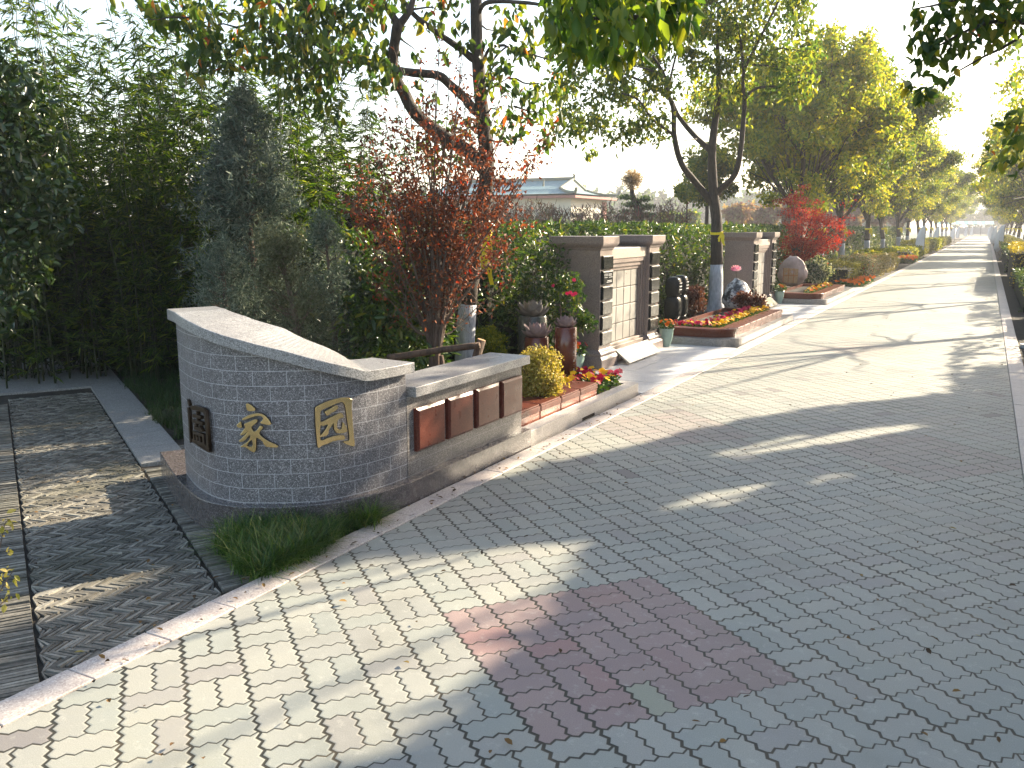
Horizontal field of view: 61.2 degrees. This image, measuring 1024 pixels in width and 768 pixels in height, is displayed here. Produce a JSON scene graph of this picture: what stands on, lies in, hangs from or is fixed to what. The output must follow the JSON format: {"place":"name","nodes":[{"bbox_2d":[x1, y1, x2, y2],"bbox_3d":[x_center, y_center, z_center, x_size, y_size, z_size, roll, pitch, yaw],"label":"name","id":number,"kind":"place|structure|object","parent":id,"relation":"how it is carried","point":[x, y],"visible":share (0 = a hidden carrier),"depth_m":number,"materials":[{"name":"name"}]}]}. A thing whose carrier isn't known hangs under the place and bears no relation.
{"place":"outdoors","nodes":[
{"label":"outdoors","id":0,"kind":"place"},
{"bbox_2d":[0,392,252,700],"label":"brick path","id":1,"kind":"structure","parent":0,"point":[106,605],"depth_m":4.50,"materials":[{"name":"grey brick"}]},
{"bbox_2d":[0,237,966,682],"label":"planting soil","id":2,"kind":"structure","parent":0,"point":[180,441],"depth_m":6.99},
{"bbox_2d":[0,509,19,612],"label":"leafy sprig","id":3,"kind":"object","parent":2,"relation":"on","point":[17,577],"visible":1,"depth_m":2.69,"materials":[{"name":"green plant"}]},
{"bbox_2d":[0,41,88,350],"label":"broadleaf tree","id":4,"kind":"object","parent":2,"relation":"on","point":[33,171],"visible":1,"depth_m":6.88,"materials":[{"name":"green plant"}]},
{"bbox_2d":[0,0,94,388],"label":"bamboo clump","id":5,"kind":"object","parent":2,"relation":"on","point":[28,304],"visible":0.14,"depth_m":8.96,"materials":[{"name":"green plant"}]},
{"bbox_2d":[0,192,104,378],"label":"bamboo clump","id":6,"kind":"object","parent":2,"relation":"on","point":[19,361],"visible":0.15,"depth_m":9.48,"materials":[{"name":"green plant"}]},
{"bbox_2d":[0,0,116,212],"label":"bamboo clump","id":7,"kind":"object","parent":2,"relation":"on","point":[8,10],"visible":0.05,"depth_m":10.89,"materials":[{"name":"green plant"}]},
{"bbox_2d":[0,0,116,217],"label":"bamboo clump","id":8,"kind":"object","parent":2,"relation":"on","point":[67,39],"visible":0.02,"depth_m":11.26,"materials":[{"name":"green plant"}]},
{"bbox_2d":[0,33,133,372],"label":"bamboo clump","id":9,"kind":"object","parent":2,"relation":"on","point":[81,106],"visible":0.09,"depth_m":9.75,"materials":[{"name":"green plant"}]},
{"bbox_2d":[0,5,155,380],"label":"bamboo clump","id":10,"kind":"object","parent":2,"relation":"on","point":[32,17],"visible":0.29,"depth_m":9.46,"materials":[{"name":"green plant"}]},
{"bbox_2d":[0,358,181,467],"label":"path slabs","id":11,"kind":"structure","parent":2,"relation":"on","point":[147,439],"depth_m":8.22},
{"bbox_2d":[4,0,184,290],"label":"bamboo clump","id":12,"kind":"object","parent":2,"relation":"on","point":[99,52],"visible":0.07,"depth_m":10.74,"materials":[{"name":"green plant"}]},
{"bbox_2d":[0,20,215,382],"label":"bamboo clump","id":13,"kind":"object","parent":2,"relation":"on","point":[86,306],"visible":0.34,"depth_m":9.27,"materials":[{"name":"green plant"}]},
{"bbox_2d":[17,0,199,218],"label":"bamboo clump","id":14,"kind":"object","parent":2,"relation":"on","point":[77,23],"visible":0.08,"depth_m":11.56,"materials":[{"name":"green plant"}]},
{"bbox_2d":[1,0,224,373],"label":"bamboo clump","id":15,"kind":"object","parent":2,"relation":"on","point":[55,76],"visible":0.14,"depth_m":9.65,"materials":[{"name":"green plant"}]},
{"bbox_2d":[111,358,183,439],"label":"ground cover","id":16,"kind":"object","parent":2,"relation":"on","point":[158,390],"visible":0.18,"depth_m":8.40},
{"bbox_2d":[62,0,265,382],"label":"bamboo clump","id":17,"kind":"object","parent":2,"relation":"on","point":[137,322],"visible":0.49,"depth_m":8.91,"materials":[{"name":"green plant"}]},
{"bbox_2d":[80,0,263,251],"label":"bamboo clump","id":18,"kind":"object","parent":2,"relation":"on","point":[109,41],"visible":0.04,"depth_m":11.17,"materials":[{"name":"green plant"}]},
{"bbox_2d":[84,17,272,379],"bbox_3d":[-3.375,-2.010,9.376,1.959,3.904,2.238,6,12,31],"label":"bamboo clump","id":19,"kind":"object","parent":2,"relation":"on","point":[118,191],"visible":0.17,"depth_m":8.94,"materials":[{"name":"green plant"}]},
{"bbox_2d":[104,18,318,378],"bbox_3d":[-2.995,-1.933,9.246,2.147,3.794,1.988,-9,14,-42],"label":"bamboo clump","id":20,"kind":"object","parent":2,"relation":"on","point":[153,167],"visible":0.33,"depth_m":8.85,"materials":[{"name":"green plant"}]},
{"bbox_2d":[110,0,314,209],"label":"bamboo clump","id":21,"kind":"object","parent":2,"relation":"on","point":[125,44],"visible":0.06,"depth_m":11.01,"materials":[{"name":"green plant"}]},
{"bbox_2d":[0,205,429,380],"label":"undergrowth","id":22,"kind":"object","parent":2,"relation":"on","point":[59,360],"visible":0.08,"depth_m":9.60,"materials":[{"name":"green plant"}]},
{"bbox_2d":[181,234,263,318],"bbox_3d":[-2.526,-0.704,7.612,0.874,1.243,0.739,6,12,28],"label":"cypress","id":23,"kind":"object","parent":2,"relation":"on","point":[218,264],"visible":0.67,"depth_m":7.50,"materials":[{"name":"green plant"}]},
{"bbox_2d":[127,0,354,344],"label":"bamboo clump","id":24,"kind":"object","parent":2,"relation":"on","point":[306,160],"visible":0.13,"depth_m":9.46,"materials":[{"name":"green plant"}]},
{"bbox_2d":[164,68,331,335],"bbox_3d":[-2.453,-1.471,8.068,1.522,2.768,1.453,6,12,28],"label":"cypress","id":25,"kind":"object","parent":2,"relation":"on","point":[226,192],"visible":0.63,"depth_m":7.75,"materials":[{"name":"green plant"}]},
{"bbox_2d":[190,39,347,314],"bbox_3d":[-2.589,-1.825,9.485,1.753,3.493,2.002,-2,10,-12],"label":"bamboo clump","id":26,"kind":"object","parent":2,"relation":"on","point":[302,126],"visible":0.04,"depth_m":9.21,"materials":[{"name":"green plant"}]},
{"bbox_2d":[187,0,358,212],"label":"bamboo clump","id":27,"kind":"object","parent":2,"relation":"on","point":[342,91],"visible":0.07,"depth_m":11.63,"materials":[{"name":"green plant"}]},
{"bbox_2d":[179,490,416,584],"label":"grass","id":28,"kind":"structure","parent":2,"relation":"on","point":[255,548],"depth_m":4.33,"materials":[{"name":"plant"}]},
{"bbox_2d":[244,210,354,352],"bbox_3d":[-1.758,-0.705,7.015,0.864,1.408,0.790,6,12,28],"label":"cypress","id":29,"kind":"object","parent":2,"relation":"on","point":[284,244],"visible":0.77,"depth_m":6.91,"materials":[{"name":"green plant"}]},
{"bbox_2d":[250,45,396,248],"bbox_3d":[-2.224,-2.014,10.160,1.899,3.625,2.052,1,10,4],"label":"bamboo clump","id":30,"kind":"object","parent":2,"relation":"on","point":[342,156],"visible":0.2,"depth_m":9.69,"materials":[{"name":"green plant"}]},
{"bbox_2d":[283,204,372,359],"bbox_3d":[-1.639,-0.824,7.866,0.933,1.594,0.853,6,12,28],"label":"cypress","id":31,"kind":"object","parent":2,"relation":"on","point":[324,225],"visible":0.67,"depth_m":7.81,"materials":[{"name":"green plant"}]},
{"bbox_2d":[269,57,391,218],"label":"bamboo clump","id":32,"kind":"object","parent":2,"relation":"on","point":[364,165],"visible":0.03,"depth_m":11.83,"materials":[{"name":"green plant"}]},
{"bbox_2d":[235,221,429,361],"bbox_3d":[-1.889,-0.905,9.608,1.470,1.830,2.023,6,12,28],"label":"tall hedge","id":33,"kind":"object","parent":2,"relation":"on","point":[352,236],"visible":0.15,"depth_m":8.96,"materials":[{"name":"green plant"}]},
{"bbox_2d":[274,50,404,217],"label":"bamboo clump","id":34,"kind":"object","parent":2,"relation":"on","point":[385,138],"visible":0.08,"depth_m":12.46,"materials":[{"name":"green plant"}]},
{"bbox_2d":[109,0,571,360],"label":"camphor tree","id":35,"kind":"object","parent":2,"relation":"on","point":[304,23],"visible":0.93,"depth_m":7.57,"materials":[{"name":"green plant"}]},
{"bbox_2d":[269,85,414,246],"bbox_3d":[-2.115,-2.122,10.896,1.957,3.571,1.995,4,11,19],"label":"bamboo clump","id":36,"kind":"object","parent":2,"relation":"on","point":[369,151],"visible":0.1,"depth_m":10.94,"materials":[{"name":"green plant"}]},
{"bbox_2d":[331,118,437,229],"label":"bamboo clump","id":37,"kind":"object","parent":2,"relation":"on","point":[415,171],"visible":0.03,"depth_m":11.77,"materials":[{"name":"green plant"}]},
{"bbox_2d":[330,243,463,370],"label":"glossy shrub","id":38,"kind":"object","parent":2,"relation":"on","point":[377,312],"visible":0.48,"depth_m":7.73,"materials":[{"name":"green plant"}]},
{"bbox_2d":[387,338,485,365],"bbox_3d":[-0.610,0.015,7.040,0.794,0.784,0.161,2,10,11],"label":"timber prop","id":39,"kind":"object","parent":2,"relation":"on","point":[478,345],"visible":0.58,"depth_m":6.93,"materials":[{"name":"brown wood"}]},
{"bbox_2d":[336,25,554,367],"bbox_3d":[-0.556,-1.378,7.440,1.884,3.328,1.310,0,10,0],"label":"maple shrub","id":40,"kind":"object","parent":2,"relation":"on","point":[439,282],"visible":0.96,"depth_m":7.36,"materials":[{"name":"red plant"}]},
{"bbox_2d":[475,324,510,353],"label":"round bush","id":41,"kind":"object","parent":2,"relation":"on","point":[493,338],"visible":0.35,"depth_m":9.58,"materials":[{"name":"green plant"}]},
{"bbox_2d":[491,219,598,354],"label":"camellia bush","id":42,"kind":"object","parent":2,"relation":"on","point":[585,323],"visible":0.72,"depth_m":9.73,"materials":[{"name":"green plant"}]},
{"bbox_2d":[424,215,708,361],"bbox_3d":[1.337,-1.678,13.582,1.306,1.866,8.415,6,12,28],"label":"tall hedge","id":43,"kind":"object","parent":2,"relation":"on","point":[675,250],"visible":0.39,"depth_m":11.48,"materials":[{"name":"green plant"}]},
{"bbox_2d":[521,379,637,446],"bbox_3d":[0.102,0.205,7.751,1.350,0.196,2.343,6,12,28],"label":"planter","id":44,"kind":"object","parent":2,"relation":"on","point":[551,425],"visible":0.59,"depth_m":7.25,"materials":[{"name":"stone"}]},
{"bbox_2d":[521,402,539,426],"bbox_3d":[0.026,0.248,6.721,0.252,0.146,0.372,6,12,28],"label":"granite edging block","id":45,"kind":"object","parent":44,"relation":"on","point":[530,413],"visible":0.26,"depth_m":6.69,"materials":[{"name":"red stone"}]},
{"bbox_2d":[515,299,549,354],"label":"lotus column","id":46,"kind":"structure","parent":44,"relation":"on","point":[532,311],"depth_m":8.92,"materials":[{"name":"grey stone"}]},
{"bbox_2d":[522,394,560,419],"bbox_3d":[0.209,0.189,7.054,0.252,0.143,0.372,6,12,28],"label":"granite edging block","id":47,"kind":"object","parent":44,"relation":"on","point":[550,405],"visible":0.48,"depth_m":7.00,"materials":[{"name":"red stone"}]},
{"bbox_2d":[519,343,570,397],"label":"round bush","id":48,"kind":"object","parent":44,"relation":"on","point":[541,375],"visible":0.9,"depth_m":7.14,"materials":[{"name":"yellow plant"}]},
{"bbox_2d":[554,315,576,376],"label":"lotus column","id":49,"kind":"structure","parent":44,"relation":"on","point":[565,337],"depth_m":8.36,"materials":[{"name":"stone"}]},
{"bbox_2d":[553,388,579,410],"bbox_3d":[0.393,0.130,7.388,0.252,0.140,0.372,6,12,28],"label":"granite edging block","id":50,"kind":"object","parent":44,"relation":"on","point":[569,397],"visible":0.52,"depth_m":7.32,"materials":[{"name":"red stone"}]},
{"bbox_2d":[563,380,597,401],"bbox_3d":[0.576,0.071,7.721,0.252,0.137,0.372,6,12,28],"label":"granite edging block","id":51,"kind":"object","parent":44,"relation":"on","point":[587,390],"visible":0.58,"depth_m":7.67,"materials":[{"name":"red stone"}]},
{"bbox_2d":[489,197,693,238],"bbox_3d":[2.181,-4.291,25.570,5.936,2.562,8.807,1,10,5],"label":"bare brush","id":52,"kind":"object","parent":2,"relation":"on","point":[548,214],"visible":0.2,"depth_m":24.09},
{"bbox_2d":[616,168,658,220],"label":"cloud pruned pine","id":53,"kind":"object","parent":2,"relation":"on","point":[631,178],"visible":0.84,"depth_m":33.12,"materials":[{"name":"green plant"}]},
{"bbox_2d":[686,284,708,316],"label":"purple bush","id":54,"kind":"object","parent":2,"relation":"on","point":[695,297],"visible":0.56,"depth_m":14.49,"materials":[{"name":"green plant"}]},
{"bbox_2d":[663,221,793,305],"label":"tall hedge","id":55,"kind":"object","parent":2,"relation":"on","point":[701,279],"visible":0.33,"depth_m":18.74,"materials":[{"name":"green plant"}]},
{"bbox_2d":[670,307,792,347],"bbox_3d":[3.446,-0.911,13.615,1.148,0.302,3.970,6,12,28],"label":"planter","id":56,"kind":"object","parent":2,"relation":"on","point":[739,333],"visible":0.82,"depth_m":12.22,"materials":[{"name":"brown stone"}]},
{"bbox_2d":[658,275,690,325],"bbox_3d":[2.595,-1.341,13.700,0.500,0.752,0.960,6,12,28],"label":"black monument","id":57,"kind":"object","parent":56,"relation":"on","point":[676,299],"visible":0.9,"depth_m":13.49,"materials":[{"name":"stone"}]},
{"bbox_2d":[535,0,827,312],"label":"camphor tree","id":58,"kind":"object","parent":56,"relation":"in","point":[728,27],"visible":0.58,"depth_m":14.59,"materials":[{"name":"green plant"}]},
{"bbox_2d":[722,278,751,307],"bbox_3d":[3.997,-1.562,15.371,0.551,0.634,0.500,6,12,28],"label":"mottled boulder","id":59,"kind":"object","parent":56,"relation":"on","point":[734,286],"visible":0.52,"depth_m":15.22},
{"bbox_2d":[730,290,769,309],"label":"purple bush","id":60,"kind":"object","parent":56,"relation":"in","point":[741,298],"visible":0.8,"depth_m":14.75,"materials":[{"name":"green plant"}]},
{"bbox_2d":[681,17,916,237],"bbox_3d":[8.782,-6.764,26.279,6.328,7.248,6.325,-5,12,-28],"label":"camphor tree","id":61,"kind":"object","parent":2,"relation":"on","point":[850,86],"visible":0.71,"depth_m":24.48,"materials":[{"name":"green plant"}]},
{"bbox_2d":[772,184,855,268],"bbox_3d":[8.344,-4.000,23.586,2.434,2.795,2.068,1,10,4],"label":"red maple","id":62,"kind":"object","parent":2,"relation":"on","point":[801,248],"visible":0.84,"depth_m":23.48,"materials":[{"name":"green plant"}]},
{"bbox_2d":[782,284,853,304],"bbox_3d":[7.067,-2.102,20.196,1.148,0.302,4.460,6,12,28],"label":"planter","id":63,"kind":"object","parent":2,"relation":"on","point":[824,296],"visible":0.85,"depth_m":18.59,"materials":[{"name":"brown stone"}]},
{"bbox_2d":[777,256,807,285],"bbox_3d":[6.760,-2.725,20.844,0.701,0.727,0.267,6,12,28],"label":"inscribed boulder","id":64,"kind":"object","parent":63,"relation":"on","point":[792,271],"visible":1,"depth_m":20.75,"materials":[{"name":"grey stone"}]},
{"bbox_2d":[806,257,868,283],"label":"hedge","id":65,"kind":"object","parent":2,"relation":"on","point":[850,270],"visible":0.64,"depth_m":25.01,"materials":[{"name":"green plant"}]},
{"bbox_2d":[776,224,903,259],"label":"tall hedge","id":66,"kind":"object","parent":2,"relation":"on","point":[854,242],"visible":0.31,"depth_m":45.48,"materials":[{"name":"green plant"}]},
{"bbox_2d":[743,37,966,254],"bbox_3d":[11.313,-7.826,30.656,6.330,7.789,7.027,0,10,-2],"label":"camphor tree","id":67,"kind":"object","parent":2,"relation":"on","point":[891,161],"visible":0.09,"depth_m":28.93,"materials":[{"name":"green plant"}]},
{"bbox_2d":[832,254,881,278],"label":"hedge","id":68,"kind":"object","parent":2,"relation":"on","point":[869,265],"visible":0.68,"depth_m":27.47,"materials":[{"name":"green plant"}]},
{"bbox_2d":[809,89,918,256],"bbox_3d":[13.661,-8.784,35.525,5.438,7.934,6.322,4,11,20],"label":"camphor tree","id":69,"kind":"object","parent":2,"relation":"on","point":[885,178],"visible":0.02,"depth_m":35.43,"materials":[{"name":"green plant"}]},
{"bbox_2d":[850,252,900,276],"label":"hedge","id":70,"kind":"object","parent":2,"relation":"on","point":[887,265],"visible":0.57,"depth_m":31.42,"materials":[{"name":"beige plant"}]},
{"bbox_2d":[827,119,949,248],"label":"camphor tree","id":71,"kind":"object","parent":2,"relation":"on","point":[927,147],"visible":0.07,"depth_m":40.18,"materials":[{"name":"green plant"}]},
{"bbox_2d":[847,128,971,247],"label":"camphor tree","id":72,"kind":"object","parent":2,"relation":"on","point":[952,158],"visible":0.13,"depth_m":47.09,"materials":[{"name":"green plant"}]},
{"bbox_2d":[891,151,951,245],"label":"camphor tree","id":73,"kind":"object","parent":2,"relation":"on","point":[924,199],"visible":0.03,"depth_m":55.71,"materials":[{"name":"green plant"}]},
{"bbox_2d":[891,142,958,239],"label":"camphor tree","id":74,"kind":"object","parent":2,"relation":"on","point":[915,215],"visible":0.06,"depth_m":63.17,"materials":[{"name":"green plant"}]},
{"bbox_2d":[904,164,980,234],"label":"camphor tree","id":75,"kind":"object","parent":2,"relation":"on","point":[964,178],"visible":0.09,"depth_m":69.49,"materials":[{"name":"green plant"}]},
{"bbox_2d":[0,237,1023,767],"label":"road","id":76,"kind":"structure","parent":0,"point":[712,581],"depth_m":3.71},
{"bbox_2d":[2,287,1015,758],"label":"fallen leaves","id":77,"kind":"object","parent":76,"relation":"on","point":[508,741],"visible":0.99,"depth_m":3.83,"materials":[{"name":"brown plant"}]},
{"bbox_2d":[403,173,620,248],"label":"tiled hall","id":78,"kind":"structure","parent":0,"point":[567,192],"depth_m":61.27,"materials":[{"name":"beige paint"}]},
{"bbox_2d":[0,0,1023,228],"label":"sky","id":79,"kind":"structure","parent":0,"point":[659,168],"materials":[{"name":"white"}]},
{"bbox_2d":[521,322,551,353],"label":"lotus column","id":80,"kind":"structure","parent":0,"point":[537,333],"depth_m":8.42,"materials":[{"name":"stone"}]},
{"bbox_2d":[579,344,735,394],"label":"pavement","id":81,"kind":"structure","parent":0,"point":[666,364],"depth_m":10.22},
{"bbox_2d":[549,235,665,369],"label":"niche wall","id":82,"kind":"structure","parent":81,"relation":"on","point":[619,275],"depth_m":10.39,"materials":[{"name":"brown stone"}]},
{"bbox_2d":[658,318,675,346],"bbox_3d":[2.093,-0.704,11.746,0.291,0.388,0.275,-10,14,-43],"label":"flower pot","id":83,"kind":"object","parent":81,"relation":"on","point":[666,330],"visible":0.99,"depth_m":11.68,"materials":[{"name":"green ceramic"}]},
{"bbox_2d":[429,229,1023,254],"bbox_3d":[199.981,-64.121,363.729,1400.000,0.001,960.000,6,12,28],"label":"ground","id":84,"kind":"structure","parent":0,"point":[913,234],"depth_m":206.62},
{"bbox_2d":[160,306,530,532],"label":"entrance wall","id":85,"kind":"structure","parent":84,"relation":"on","point":[276,418],"depth_m":4.75,"materials":[{"name":"stone"}]},
{"bbox_2d":[0,247,948,728],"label":"kerb","id":86,"kind":"structure","parent":84,"relation":"on","point":[44,693],"depth_m":3.98,"materials":[{"name":"grey stone"}]},
{"bbox_2d":[330,184,906,235],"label":"wood","id":87,"kind":"object","parent":84,"relation":"on","point":[658,199],"visible":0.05,"depth_m":185.67,"materials":[{"name":"green plant"}]},
{"bbox_2d":[675,141,739,234],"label":"background tree","id":88,"kind":"object","parent":84,"relation":"on","point":[697,165],"visible":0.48,"depth_m":28.88,"materials":[{"name":"green plant"}]},
{"bbox_2d":[721,201,753,224],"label":"background tree","id":89,"kind":"object","parent":84,"relation":"on","point":[735,213],"visible":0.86,"depth_m":68.30,"materials":[{"name":"brown plant"}]},
{"bbox_2d":[753,203,782,225],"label":"background tree","id":90,"kind":"object","parent":84,"relation":"on","point":[765,215],"visible":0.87,"depth_m":73.02,"materials":[{"name":"brown plant"}]},
{"bbox_2d":[949,205,1023,231],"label":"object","id":91,"kind":"object","parent":84,"relation":"on","point":[975,216],"visible":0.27,"depth_m":224.78,"materials":[{"name":"grey plant"}]},
{"bbox_2d":[991,248,1023,481],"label":"kerb","id":92,"kind":"structure","parent":84,"relation":"on","point":[1015,366],"depth_m":10.36,"materials":[{"name":"grey stone"}]},
{"bbox_2d":[769,303,824,320],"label":"pavement","id":93,"kind":"structure","parent":0,"point":[796,311],"depth_m":17.27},
{"bbox_2d":[723,232,779,308],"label":"niche wall","id":94,"kind":"structure","parent":93,"relation":"on","point":[752,255],"depth_m":16.77,"materials":[{"name":"grey stone"}]},
{"bbox_2d":[993,237,1023,365],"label":"planting soil","id":95,"kind":"structure","parent":0,"point":[1014,306],"depth_m":18.00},
{"bbox_2d":[537,0,706,80],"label":"camphor tree","id":96,"kind":"object","parent":95,"relation":"on","point":[577,32],"visible":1,"depth_m":4.78,"materials":[{"name":"green plant"}]},
{"bbox_2d":[898,0,1023,180],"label":"camphor tree","id":97,"kind":"object","parent":95,"relation":"on","point":[981,22],"visible":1,"depth_m":5.91,"materials":[{"name":"green plant"}]},
{"bbox_2d":[968,157,1023,239],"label":"camphor tree","id":98,"kind":"object","parent":95,"relation":"on","point":[975,166],"visible":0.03,"depth_m":51.90,"materials":[{"name":"green plant"}]},
{"bbox_2d":[970,93,1023,205],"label":"camphor tree","id":99,"kind":"object","parent":95,"relation":"on","point":[983,187],"visible":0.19,"depth_m":34.90,"materials":[{"name":"green plant"}]},
{"bbox_2d":[971,55,1023,188],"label":"camphor tree","id":100,"kind":"object","parent":95,"relation":"on","point":[1015,78],"visible":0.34,"depth_m":27.84,"materials":[{"name":"green plant"}]},
{"bbox_2d":[971,25,1023,182],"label":"camphor tree","id":101,"kind":"object","parent":95,"relation":"on","point":[1009,54],"visible":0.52,"depth_m":21.24,"materials":[{"name":"green plant"}]},
{"bbox_2d":[979,109,1023,217],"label":"camphor tree","id":102,"kind":"object","parent":95,"relation":"on","point":[1011,186],"visible":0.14,"depth_m":42.36,"materials":[{"name":"green plant"}]},
{"bbox_2d":[981,176,1023,237],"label":"camphor tree","id":103,"kind":"object","parent":95,"relation":"on","point":[1018,219],"visible":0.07,"depth_m":63.08,"materials":[{"name":"green plant"}]},
{"bbox_2d":[1007,241,1023,288],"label":"verge hedge","id":104,"kind":"object","parent":95,"relation":"on","point":[1016,256],"visible":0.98,"depth_m":23.61,"materials":[{"name":"yellow plant"}]},
{"bbox_2d":[1012,267,1023,312],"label":"verge hedge","id":105,"kind":"object","parent":95,"relation":"on","point":[1019,284],"visible":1,"depth_m":18.83,"materials":[{"name":"green plant"}]},
{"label":"pavement","id":106,"kind":"structure","parent":0,"visible":0},
{"bbox_2d":[804,254,836,283],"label":"variegated bush","id":107,"kind":"object","parent":106,"relation":"on","point":[819,270],"visible":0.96,"depth_m":22.20,"materials":[{"name":"green plant"}]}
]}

